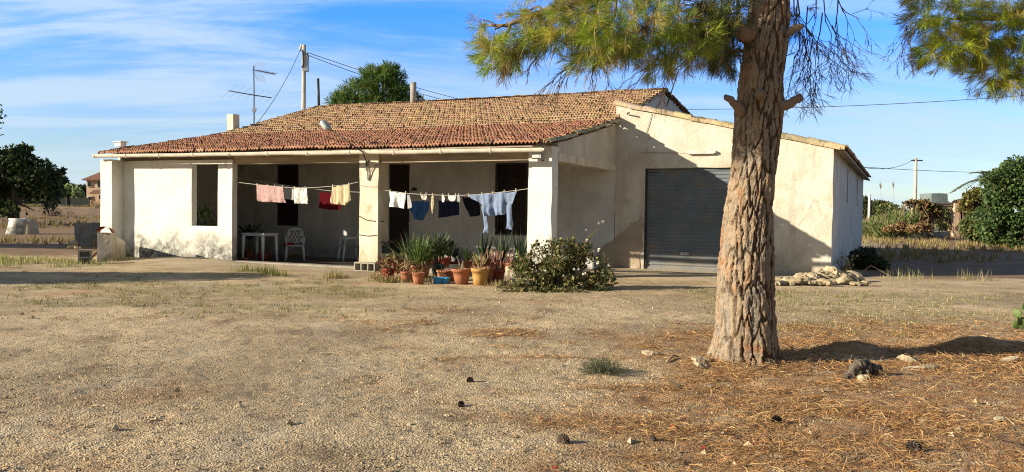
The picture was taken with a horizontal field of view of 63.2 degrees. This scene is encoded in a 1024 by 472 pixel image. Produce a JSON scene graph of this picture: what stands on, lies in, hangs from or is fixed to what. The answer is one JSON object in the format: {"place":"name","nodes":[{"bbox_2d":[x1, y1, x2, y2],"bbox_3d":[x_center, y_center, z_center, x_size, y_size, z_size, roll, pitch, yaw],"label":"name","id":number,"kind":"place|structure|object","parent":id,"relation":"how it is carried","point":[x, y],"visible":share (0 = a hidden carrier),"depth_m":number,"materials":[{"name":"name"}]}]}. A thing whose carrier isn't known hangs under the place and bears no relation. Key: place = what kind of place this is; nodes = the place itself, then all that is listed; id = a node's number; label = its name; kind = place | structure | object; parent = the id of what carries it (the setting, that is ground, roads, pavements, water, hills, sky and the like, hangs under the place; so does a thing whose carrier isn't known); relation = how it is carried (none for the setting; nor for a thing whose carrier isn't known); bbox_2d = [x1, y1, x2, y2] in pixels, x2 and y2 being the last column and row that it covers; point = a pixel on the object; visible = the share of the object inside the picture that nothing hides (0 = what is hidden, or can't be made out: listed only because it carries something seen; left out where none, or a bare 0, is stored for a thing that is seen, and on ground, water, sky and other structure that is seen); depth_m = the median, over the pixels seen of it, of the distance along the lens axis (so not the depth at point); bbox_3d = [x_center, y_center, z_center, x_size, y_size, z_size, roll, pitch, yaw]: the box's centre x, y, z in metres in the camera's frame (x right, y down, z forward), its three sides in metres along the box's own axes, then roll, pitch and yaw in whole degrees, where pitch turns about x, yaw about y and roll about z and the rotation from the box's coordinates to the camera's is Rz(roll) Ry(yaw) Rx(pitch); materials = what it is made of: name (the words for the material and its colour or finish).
{"place":"outdoors","nodes":[
{"label":"outdoors","id":0,"kind":"place"},
{"bbox_2d":[0,253,133,267],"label":"tall grass","id":1,"kind":"structure","parent":0,"point":[4,259],"depth_m":22.30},
{"bbox_2d":[257,253,269,260],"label":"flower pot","id":2,"kind":"object","parent":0,"point":[266,256],"visible":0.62,"depth_m":25.35,"materials":[{"name":"ceramic"}]},
{"bbox_2d":[231,263,348,280],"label":"verge grass","id":3,"kind":"structure","parent":0,"point":[271,272],"depth_m":19.24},
{"bbox_2d":[0,206,1023,471],"bbox_3d":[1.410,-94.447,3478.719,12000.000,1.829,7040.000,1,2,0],"label":"ground","id":4,"kind":"structure","parent":0,"point":[638,286],"depth_m":8.06,"materials":[{"name":"soil"}]},
{"bbox_2d":[5,218,39,234],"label":"well","id":5,"kind":"object","parent":4,"relation":"on","point":[21,226],"visible":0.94,"depth_m":44.29,"materials":[{"name":"white paint"}]},
{"bbox_2d":[0,141,67,220],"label":"leafy tree","id":6,"kind":"object","parent":4,"relation":"on","point":[22,173],"visible":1,"depth_m":56.61,"materials":[{"name":"green plant"}]},
{"bbox_2d":[21,197,89,206],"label":"dark fence","id":7,"kind":"object","parent":4,"relation":"on","point":[76,201],"visible":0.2,"depth_m":99.93,"materials":[{"name":"metal"}]},
{"bbox_2d":[34,203,83,215],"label":"brush","id":8,"kind":"object","parent":4,"relation":"on","point":[54,212],"visible":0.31,"depth_m":70.51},
{"bbox_2d":[63,183,86,197],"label":"round bush","id":9,"kind":"object","parent":4,"relation":"on","point":[74,191],"visible":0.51,"depth_m":111.72,"materials":[{"name":"green plant"}]},
{"bbox_2d":[78,249,91,263],"bbox_3d":[-11.399,0.570,22.218,0.328,0.414,0.226,0,2,-23],"label":"hollow block","id":10,"kind":"object","parent":4,"relation":"on","point":[85,255],"depth_m":22.24,"materials":[{"name":"concrete"}]},
{"bbox_2d":[74,222,99,246],"bbox_3d":[-16.112,0.058,32.087,1.132,1.166,0.999,1,2,6],"label":"stone trough","id":11,"kind":"object","parent":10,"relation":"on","point":[85,234],"visible":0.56,"depth_m":31.66,"materials":[{"name":"concrete"}]},
{"bbox_2d":[82,172,100,205],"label":"peach house","id":12,"kind":"structure","parent":4,"relation":"on","point":[93,187],"depth_m":129.86,"materials":[{"name":"orange paint"}]},
{"bbox_2d":[97,232,125,261],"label":"pier","id":13,"kind":"structure","parent":4,"relation":"on","point":[111,246],"depth_m":22.92,"materials":[{"name":"beige paint"}]},
{"bbox_2d":[299,44,308,109],"bbox_3d":[-9.006,-3.797,35.859,0.484,8.958,0.348,1,2,0],"label":"utility pole","id":14,"kind":"object","parent":4,"relation":"on","point":[305,62],"visible":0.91,"depth_m":35.75,"materials":[{"name":"concrete"}]},
{"bbox_2d":[354,262,379,271],"bbox_3d":[-3.641,0.776,20.893,0.622,0.243,0.245,2,2,24],"label":"hollow block","id":15,"kind":"object","parent":4,"relation":"on","point":[363,266],"depth_m":20.83,"materials":[{"name":"concrete"}]},
{"bbox_2d":[323,59,419,104],"bbox_3d":[-6.116,-3.783,38.125,4.177,8.705,3.862,2,2,35],"label":"pine tree","id":16,"kind":"object","parent":4,"relation":"on","point":[387,74],"visible":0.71,"depth_m":37.41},
{"bbox_2d":[375,253,400,276],"bbox_3d":[-2.809,0.713,18.841,0.629,0.705,0.654,1,2,0],"label":"flower pot","id":17,"kind":"object","parent":4,"relation":"on","point":[387,269],"visible":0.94,"depth_m":18.77,"materials":[{"name":"ceramic"}]},
{"bbox_2d":[92,78,691,277],"bbox_3d":[-2.885,-2.635,28.678,15.250,7.226,15.017,2,2,25],"label":"farmhouse","id":18,"kind":"object","parent":4,"relation":"on","point":[154,196],"visible":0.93,"depth_m":25.00,"materials":[{"name":"white paint"}]},
{"bbox_2d":[197,203,215,225],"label":"climbing plant","id":19,"kind":"object","parent":18,"relation":"on","point":[207,214],"visible":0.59,"depth_m":24.65,"materials":[{"name":"green plant"}]},
{"bbox_2d":[237,223,262,257],"bbox_3d":[-8.477,0.138,27.181,1.269,1.183,1.523,2,2,44],"label":"potted plant","id":20,"kind":"object","parent":18,"relation":"on","point":[249,253],"visible":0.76,"depth_m":27.02,"materials":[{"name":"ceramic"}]},
{"bbox_2d":[225,60,277,123],"bbox_3d":[-9.724,-5.067,31.079,1.818,2.976,1.350,0,2,-35],"label":"tv antenna","id":21,"kind":"object","parent":18,"relation":"attached to","point":[254,109],"visible":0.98,"depth_m":30.98,"materials":[{"name":"metal"}]},
{"bbox_2d":[241,232,278,260],"bbox_3d":[-7.659,0.339,25.279,0.844,0.871,0.724,2,2,23],"label":"plastic table","id":22,"kind":"object","parent":18,"relation":"on","point":[256,235],"visible":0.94,"depth_m":25.10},
{"bbox_2d":[241,178,328,190],"bbox_3d":[-6.302,-1.499,23.984,5.181,0.482,0.012,2,2,25],"label":"clothesline","id":23,"kind":"object","parent":18,"relation":"attached to","point":[287,185],"visible":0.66,"depth_m":24.05,"materials":[{"name":"fabric"}]},
{"bbox_2d":[275,183,293,199],"bbox_3d":[-6.573,-1.289,24.090,0.732,0.499,0.036,2,2,25],"label":"pillowcase","id":24,"kind":"object","parent":23,"relation":"hanging from","point":[288,193],"visible":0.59,"depth_m":24.05,"materials":[{"name":"grey fabric"}]},
{"bbox_2d":[319,192,341,210],"bbox_3d":[-5.097,-0.980,23.407,0.838,0.523,0.044,2,2,25],"label":"cleaning cloth","id":25,"kind":"object","parent":23,"relation":"hanging from","point":[324,201],"visible":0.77,"depth_m":23.46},
{"bbox_2d":[277,165,298,225],"bbox_3d":[-7.695,-1.400,28.807,1.020,2.080,0.060,2,2,25],"label":"window","id":26,"kind":"structure","parent":18,"relation":"in","point":[287,214],"depth_m":28.80,"materials":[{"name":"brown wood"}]},
{"bbox_2d":[285,228,305,260],"bbox_3d":[-6.858,0.254,26.310,0.641,1.014,0.687,0,2,-14],"label":"plastic chair","id":27,"kind":"object","parent":18,"relation":"on","point":[287,240],"visible":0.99,"depth_m":26.50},
{"bbox_2d":[235,181,356,187],"bbox_3d":[-5.996,-1.411,22.759,4.344,0.200,0.012,2,2,25],"label":"clothesline","id":28,"kind":"object","parent":18,"relation":"attached to","point":[309,187],"visible":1,"depth_m":22.48,"materials":[{"name":"fabric"}]},
{"bbox_2d":[257,184,285,202],"bbox_3d":[-6.683,-1.182,23.063,1.026,0.510,0.076,2,2,25],"label":"towel","id":29,"kind":"object","parent":28,"relation":"hanging from","point":[265,193],"visible":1,"depth_m":23.06,"materials":[{"name":"pink fabric"}]},
{"bbox_2d":[294,187,307,203],"bbox_3d":[-5.742,-1.096,22.617,0.472,0.452,0.057,2,2,25],"label":"printed cloth","id":30,"kind":"object","parent":28,"relation":"hanging from","point":[300,195],"visible":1,"depth_m":22.63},
{"bbox_2d":[330,184,350,205],"bbox_3d":[-4.552,-1.087,22.052,0.665,0.573,0.099,1,2,22],"label":"towel","id":31,"kind":"object","parent":28,"relation":"hanging from","point":[340,195],"visible":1,"depth_m":22.05,"materials":[{"name":"beige fabric"}]},
{"bbox_2d":[320,120,366,170],"bbox_3d":[-4.271,-2.303,21.148,1.135,1.236,0.844,1,2,0],"label":"yard lamp","id":32,"kind":"object","parent":18,"relation":"attached to","point":[324,124],"visible":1,"depth_m":20.82,"materials":[{"name":"metal"}]},
{"bbox_2d":[337,230,358,260],"bbox_3d":[-5.113,0.278,26.394,0.687,1.014,0.641,0,2,-28],"label":"plastic chair","id":33,"kind":"object","parent":18,"relation":"on","point":[356,237],"visible":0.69,"depth_m":26.48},
{"bbox_2d":[389,165,409,253],"bbox_3d":[-3.600,-0.820,26.869,0.830,2.940,0.100,2,2,25],"label":"door","id":34,"kind":"structure","parent":18,"relation":"in","point":[399,174],"depth_m":26.89,"materials":[{"name":"brown wood"}]},
{"bbox_2d":[432,234,456,268],"bbox_3d":[-1.654,0.371,20.458,0.503,0.889,0.774,2,2,29],"label":"potted plant","id":35,"kind":"object","parent":18,"relation":"on","point":[446,261],"visible":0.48,"depth_m":20.39,"materials":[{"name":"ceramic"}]},
{"bbox_2d":[458,246,474,268],"bbox_3d":[-1.067,0.528,20.110,0.486,0.610,0.380,2,2,36],"label":"flower pot","id":36,"kind":"object","parent":18,"relation":"on","point":[467,262],"visible":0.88,"depth_m":20.09,"materials":[{"name":"ceramic"}]},
{"bbox_2d":[385,187,556,195],"bbox_3d":[-1.220,-1.099,20.519,5.010,0.208,0.012,2,2,25],"label":"clothesline","id":37,"kind":"object","parent":18,"relation":"attached to","point":[456,195],"visible":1,"depth_m":20.60,"materials":[{"name":"fabric"}]},
{"bbox_2d":[389,191,405,207],"bbox_3d":[-2.936,-0.926,21.308,0.507,0.442,0.098,2,2,25],"label":"tea towel","id":38,"kind":"object","parent":37,"relation":"hanging from","point":[397,199],"visible":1,"depth_m":21.31,"materials":[{"name":"white fabric"}]},
{"bbox_2d":[410,201,428,219],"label":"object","id":39,"kind":"object","parent":37,"relation":"hanging from","point":[419,210],"visible":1,"depth_m":21.02,"materials":[{"name":"blue fabric"}]},
{"bbox_2d":[438,200,458,217],"bbox_3d":[-1.575,-0.664,20.674,0.599,0.448,0.037,2,2,26],"label":"hanging cloth","id":40,"kind":"object","parent":37,"relation":"hanging from","point":[448,208],"visible":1,"depth_m":20.68,"materials":[{"name":"blue fabric"}]},
{"bbox_2d":[462,197,479,216],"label":"trousers","id":41,"kind":"object","parent":37,"relation":"hanging from","point":[472,206],"visible":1,"depth_m":20.47,"materials":[{"name":"black fabric"}]},
{"bbox_2d":[468,191,516,232],"bbox_3d":[-0.490,-0.582,20.147,1.331,1.009,0.200,2,2,25],"label":"shirt","id":42,"kind":"object","parent":37,"relation":"hanging from","point":[500,203],"visible":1,"depth_m":20.09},
{"bbox_2d":[477,229,494,265],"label":"potted plant","id":43,"kind":"object","parent":18,"relation":"on","point":[483,246],"visible":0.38,"depth_m":20.66,"materials":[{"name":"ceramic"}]},
{"bbox_2d":[491,230,512,268],"bbox_3d":[-0.246,0.336,20.500,0.556,0.998,0.415,1,2,0],"label":"potted plant","id":44,"kind":"object","parent":18,"relation":"on","point":[504,248],"visible":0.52,"depth_m":20.41,"materials":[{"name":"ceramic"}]},
{"bbox_2d":[495,163,527,235],"bbox_3d":[0.017,-1.108,25.086,1.060,2.160,0.240,2,2,25],"label":"barred window","id":45,"kind":"structure","parent":18,"relation":"in","point":[509,177],"depth_m":25.09,"materials":[{"name":"metal"}]},
{"bbox_2d":[505,249,518,269],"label":"flower pot","id":46,"kind":"object","parent":18,"relation":"on","point":[511,259],"visible":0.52,"depth_m":19.57,"materials":[{"name":"ceramic"}]},
{"bbox_2d":[508,230,526,264],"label":"potted plant","id":47,"kind":"object","parent":18,"relation":"on","point":[520,247],"visible":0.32,"depth_m":20.20,"materials":[{"name":"plant"}]},
{"bbox_2d":[383,249,405,272],"bbox_3d":[-2.814,0.623,20.445,0.899,0.609,0.967,1,2,0],"label":"flower pot","id":48,"kind":"object","parent":4,"relation":"on","point":[398,256],"visible":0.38,"depth_m":20.36,"materials":[{"name":"ceramic"}]},
{"bbox_2d":[398,255,413,281],"bbox_3d":[-2.318,0.701,18.209,0.430,0.646,0.495,1,2,0],"label":"flower pot","id":49,"kind":"object","parent":4,"relation":"on","point":[406,272],"visible":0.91,"depth_m":18.08,"materials":[{"name":"ceramic"}]},
{"bbox_2d":[380,228,445,277],"bbox_3d":[-2.261,0.392,19.491,1.754,1.191,1.677,2,2,28],"label":"potted plant","id":50,"kind":"object","parent":4,"relation":"on","point":[417,252],"visible":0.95,"depth_m":19.29,"materials":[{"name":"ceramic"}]},
{"bbox_2d":[407,269,429,284],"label":"flower pot","id":51,"kind":"object","parent":4,"relation":"on","point":[418,276],"visible":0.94,"depth_m":17.59,"materials":[{"name":"ceramic"}]},
{"bbox_2d":[322,271,523,286],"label":"dry weeds","id":52,"kind":"object","parent":4,"relation":"on","point":[385,279],"visible":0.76,"depth_m":18.07,"materials":[{"name":"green plant"}]},
{"bbox_2d":[426,231,456,275],"bbox_3d":[-1.732,0.403,19.775,0.946,1.124,0.902,0,2,-26],"label":"potted plant","id":53,"kind":"object","parent":4,"relation":"on","point":[437,264],"visible":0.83,"depth_m":19.71,"materials":[{"name":"plant"}]},
{"bbox_2d":[433,277,450,283],"bbox_3d":[-1.519,0.957,17.958,0.330,0.130,0.250,1,2,14],"label":"plastic tray","id":54,"kind":"object","parent":4,"relation":"on","point":[443,280],"visible":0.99,"depth_m":17.86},
{"bbox_2d":[436,267,453,280],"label":"flower pot","id":55,"kind":"object","parent":4,"relation":"on","point":[446,272],"visible":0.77,"depth_m":18.43,"materials":[{"name":"ceramic"}]},
{"bbox_2d":[445,247,461,263],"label":"flower pot","id":56,"kind":"object","parent":4,"relation":"on","point":[455,254],"visible":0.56,"depth_m":25.57,"materials":[{"name":"ceramic"}]},
{"bbox_2d":[452,258,472,284],"bbox_3d":[-1.091,0.745,17.830,0.432,0.606,0.473,0,2,-35],"label":"flower pot","id":57,"kind":"object","parent":4,"relation":"on","point":[461,274],"visible":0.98,"depth_m":17.68,"materials":[{"name":"ceramic"}]},
{"bbox_2d":[469,253,489,285],"bbox_3d":[-0.717,0.700,17.476,0.465,0.715,0.483,1,2,22],"label":"flower pot","id":58,"kind":"object","parent":4,"relation":"on","point":[480,275],"visible":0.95,"depth_m":17.38,"materials":[{"name":"yellow ceramic"}]},
{"bbox_2d":[471,249,495,282],"bbox_3d":[-0.630,0.640,18.101,0.553,0.794,0.609,1,2,0],"label":"flower pot","id":59,"kind":"object","parent":4,"relation":"on","point":[491,274],"visible":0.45,"depth_m":18.09,"materials":[{"name":"ceramic"}]},
{"bbox_2d":[490,249,507,281],"bbox_3d":[-0.308,0.654,18.258,0.420,0.756,0.354,1,2,0],"label":"flower pot","id":60,"kind":"object","parent":4,"relation":"on","point":[499,273],"visible":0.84,"depth_m":18.19,"materials":[{"name":"ceramic"}]},
{"bbox_2d":[0,284,1017,471],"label":"loose stones","id":61,"kind":"object","parent":4,"relation":"on","point":[290,421],"visible":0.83,"depth_m":6.61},
{"bbox_2d":[0,203,1023,262],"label":"dry scrub","id":62,"kind":"object","parent":4,"relation":"on","point":[926,242],"visible":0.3,"depth_m":40.72,"materials":[{"name":"beige plant"}]},
{"bbox_2d":[1,302,1023,471],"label":"pine needles","id":63,"kind":"object","parent":4,"relation":"on","point":[973,357],"visible":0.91,"depth_m":6.62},
{"bbox_2d":[771,414,782,425],"bbox_3d":[1.931,1.357,6.096,0.102,0.100,0.102,1,2,0],"label":"pine cone","id":64,"kind":"object","parent":63,"relation":"on","point":[776,418],"visible":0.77,"depth_m":6.08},
{"bbox_2d":[906,440,921,452],"bbox_3d":[2.599,1.373,5.395,0.102,0.104,0.113,1,2,0],"label":"pine cone","id":65,"kind":"object","parent":63,"relation":"on","point":[913,445],"visible":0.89,"depth_m":5.36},
{"bbox_2d":[497,220,618,292],"bbox_3d":[0.931,0.450,16.633,2.504,1.567,1.549,1,2,0],"label":"rose bush","id":66,"kind":"object","parent":4,"relation":"on","point":[552,276],"visible":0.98,"depth_m":16.56,"materials":[{"name":"green plant"}]},
{"bbox_2d":[557,434,569,443],"bbox_3d":[0.345,1.342,5.473,0.088,0.088,0.096,2,2,32],"label":"pine cone","id":67,"kind":"object","parent":4,"relation":"on","point":[563,438],"visible":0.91,"depth_m":5.45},
{"bbox_2d":[570,356,627,378],"bbox_3d":[0.851,1.255,8.012,0.676,0.187,0.689,1,2,0],"label":"weed plant","id":68,"kind":"object","parent":4,"relation":"on","point":[600,366],"visible":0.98,"depth_m":7.96,"materials":[{"name":"green plant"}]},
{"bbox_2d":[642,350,662,355],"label":"rock","id":69,"kind":"object","parent":4,"relation":"on","point":[651,352],"visible":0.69,"depth_m":9.02,"materials":[{"name":"stone"}]},
{"bbox_2d":[460,0,888,365],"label":"pine tree","id":70,"kind":"object","parent":4,"relation":"on","point":[745,329],"visible":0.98,"depth_m":8.45,"materials":[{"name":"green plant"}]},
{"bbox_2d":[691,356,710,362],"bbox_3d":[1.944,1.276,8.541,0.205,0.068,0.146,9,-1,-6],"label":"rock","id":71,"kind":"object","parent":4,"relation":"on","point":[698,358],"visible":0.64,"depth_m":8.49,"materials":[{"name":"stone"}]},
{"bbox_2d":[693,361,711,368],"bbox_3d":[1.916,1.297,8.310,0.251,0.054,0.110,21,7,-11],"label":"rock","id":72,"kind":"object","parent":4,"relation":"on","point":[702,365],"visible":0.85,"depth_m":8.27,"materials":[{"name":"stone"}]},
{"bbox_2d":[599,100,870,274],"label":"garage","id":73,"kind":"structure","parent":4,"relation":"on","point":[672,174],"depth_m":22.81,"materials":[{"name":"beige paint"}]},
{"bbox_2d":[644,168,730,271],"bbox_3d":[5.060,-0.443,22.778,2.980,2.988,0.210,2,2,25],"label":"roller door","id":74,"kind":"structure","parent":73,"relation":"in","point":[684,211],"depth_m":22.89,"materials":[{"name":"metal"}]},
{"bbox_2d":[787,277,804,284],"bbox_3d":[6.260,1.017,18.419,0.474,0.139,0.264,-11,-26,25],"label":"rock","id":75,"kind":"object","parent":4,"relation":"on","point":[798,280],"visible":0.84,"depth_m":18.32,"materials":[{"name":"stone"}]},
{"bbox_2d":[816,278,832,285],"bbox_3d":[6.943,1.028,18.445,0.297,0.136,0.403,17,-2,-42],"label":"rock","id":76,"kind":"object","parent":4,"relation":"on","point":[829,282],"visible":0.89,"depth_m":18.34,"materials":[{"name":"stone"}]},
{"bbox_2d":[836,254,858,272],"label":"thistle plant","id":77,"kind":"object","parent":4,"relation":"on","point":[847,264],"visible":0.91,"depth_m":22.33,"materials":[{"name":"plant"}]},
{"bbox_2d":[847,270,864,280],"bbox_3d":[8.130,0.931,19.706,0.473,0.158,0.350,20,12,0],"label":"rock","id":78,"kind":"object","parent":4,"relation":"on","point":[858,275],"visible":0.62,"depth_m":19.64,"materials":[{"name":"stone"}]},
{"bbox_2d":[842,358,882,379],"bbox_3d":[3.344,1.305,7.955,0.568,0.280,0.204,0,2,-38],"label":"root stump","id":79,"kind":"object","parent":4,"relation":"on","point":[864,366],"visible":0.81,"depth_m":7.90,"materials":[{"name":"grey wood"}]},
{"bbox_2d":[862,195,872,222],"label":"tree","id":80,"kind":"object","parent":4,"relation":"on","point":[865,205],"visible":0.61,"depth_m":119.44,"materials":[{"name":"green plant"}]},
{"bbox_2d":[846,246,890,269],"bbox_3d":[10.478,0.846,24.528,1.381,1.132,0.852,1,2,0],"label":"shaded shrub","id":81,"kind":"object","parent":4,"relation":"on","point":[869,257],"visible":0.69,"depth_m":24.31,"materials":[{"name":"green plant"}]},
{"bbox_2d":[870,199,892,217],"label":"tree","id":82,"kind":"object","parent":4,"relation":"on","point":[875,202],"visible":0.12,"depth_m":129.27,"materials":[{"name":"green plant"}]},
{"bbox_2d":[868,201,908,220],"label":"scrub bush","id":83,"kind":"object","parent":4,"relation":"on","point":[879,209],"visible":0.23,"depth_m":69.65,"materials":[{"name":"green plant"}]},
{"bbox_2d":[862,205,923,239],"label":"reeds","id":84,"kind":"object","parent":4,"relation":"on","point":[872,227],"visible":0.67,"depth_m":60.80,"materials":[{"name":"green plant"}]},
{"bbox_2d":[881,220,909,239],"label":"dry bush","id":85,"kind":"object","parent":4,"relation":"on","point":[900,226],"visible":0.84,"depth_m":57.83,"materials":[{"name":"brown plant"}]},
{"bbox_2d":[896,354,921,362],"bbox_3d":[4.210,1.311,8.739,0.318,0.068,0.148,17,-3,-9],"label":"rock","id":86,"kind":"object","parent":4,"relation":"on","point":[902,357],"visible":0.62,"depth_m":8.70,"materials":[{"name":"stone"}]},
{"bbox_2d":[831,266,991,281],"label":"weeds","id":87,"kind":"object","parent":4,"relation":"on","point":[921,277],"visible":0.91,"depth_m":20.73,"materials":[{"name":"green plant"}]},
{"bbox_2d":[911,158,922,206],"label":"utility pole","id":88,"kind":"object","parent":4,"relation":"on","point":[915,160],"visible":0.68,"depth_m":74.77,"materials":[{"name":"concrete"}]},
{"bbox_2d":[905,220,931,240],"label":"dry bush","id":89,"kind":"object","parent":4,"relation":"on","point":[922,227],"visible":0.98,"depth_m":56.83,"materials":[{"name":"brown plant"}]},
{"bbox_2d":[900,364,938,370],"bbox_3d":[4.112,1.335,8.393,0.392,0.062,0.164,-5,-3,6],"label":"rock","id":90,"kind":"object","parent":4,"relation":"on","point":[924,367],"visible":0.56,"depth_m":8.33,"materials":[{"name":"stone"}]},
{"bbox_2d":[903,231,949,238],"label":"field kerb","id":91,"kind":"structure","parent":4,"relation":"on","point":[943,233],"depth_m":68.48,"materials":[{"name":"concrete"}]},
{"bbox_2d":[920,193,947,231],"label":"water tank","id":92,"kind":"object","parent":4,"relation":"on","point":[938,197],"visible":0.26,"depth_m":72.90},
{"bbox_2d":[897,198,974,238],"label":"vine pergola","id":93,"kind":"object","parent":4,"relation":"on","point":[929,211],"visible":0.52,"depth_m":65.71,"materials":[{"name":"green plant"}]},
{"bbox_2d":[934,207,950,230],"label":"scrub bush","id":94,"kind":"object","parent":4,"relation":"on","point":[945,226],"visible":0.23,"depth_m":71.55,"materials":[{"name":"green plant"}]},
{"bbox_2d":[884,0,1023,105],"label":"pine tree","id":95,"kind":"object","parent":4,"relation":"on","point":[977,32],"visible":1,"depth_m":8.82,"materials":[{"name":"green plant"}]},
{"bbox_2d":[957,186,982,214],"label":"autumn shrub","id":96,"kind":"object","parent":4,"relation":"on","point":[966,201],"visible":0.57,"depth_m":55.78,"materials":[{"name":"yellow plant"}]},
{"bbox_2d":[958,211,983,243],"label":"scrub bush","id":97,"kind":"object","parent":4,"relation":"on","point":[967,228],"visible":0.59,"depth_m":49.78,"materials":[{"name":"green plant"}]},
{"bbox_2d":[948,169,1001,213],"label":"palm tree","id":98,"kind":"object","parent":4,"relation":"on","point":[977,179],"visible":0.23,"depth_m":52.00,"materials":[{"name":"green plant"}]},
{"bbox_2d":[971,154,1023,248],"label":"bush","id":99,"kind":"object","parent":4,"relation":"on","point":[1001,223],"visible":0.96,"depth_m":44.76,"materials":[{"name":"green plant"}]},
{"bbox_2d":[999,355,1018,362],"bbox_3d":[5.299,1.341,8.922,0.303,0.054,0.147,-20,2,-5],"label":"rock","id":100,"kind":"object","parent":4,"relation":"on","point":[1013,358],"visible":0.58,"depth_m":8.88,"materials":[{"name":"stone"}]},
{"bbox_2d":[1011,303,1023,328],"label":"prickly pear","id":101,"kind":"object","parent":4,"relation":"on","point":[1018,323],"visible":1,"depth_m":11.33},
{"bbox_2d":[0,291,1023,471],"bbox_3d":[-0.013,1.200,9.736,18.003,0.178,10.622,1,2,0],"label":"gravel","id":102,"kind":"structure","parent":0,"point":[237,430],"depth_m":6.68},
{"bbox_2d":[0,0,1023,218],"label":"sky","id":103,"kind":"structure","parent":0,"point":[78,78],"materials":[{"name":"blue"}]},
{"bbox_2d":[1,271,1023,339],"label":"grass","id":104,"kind":"structure","parent":0,"point":[374,289],"depth_m":14.67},
{"bbox_2d":[687,96,1015,109],"bbox_3d":[16.172,-6.025,36.843,18.623,0.531,0.024,1,2,19],"label":"power cable","id":105,"kind":"object","parent":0,"point":[863,105],"visible":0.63,"depth_m":36.80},
{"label":"rock","id":106,"kind":"object","parent":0,"visible":0},
{"bbox_2d":[807,272,820,279],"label":"rock","id":107,"kind":"object","parent":106,"relation":"on","point":[813,275],"visible":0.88,"depth_m":18.74,"materials":[{"name":"stone"}]},
{"bbox_3d":[-3.307,0.596,21.732,0.333,0.290,0.332,2,2,25],"label":"concrete block","id":108,"kind":"object","parent":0,"visible":0},
{"bbox_2d":[380,239,393,252],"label":"flower pot","id":109,"kind":"object","parent":108,"relation":"on","point":[385,249],"visible":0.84,"depth_m":21.64,"materials":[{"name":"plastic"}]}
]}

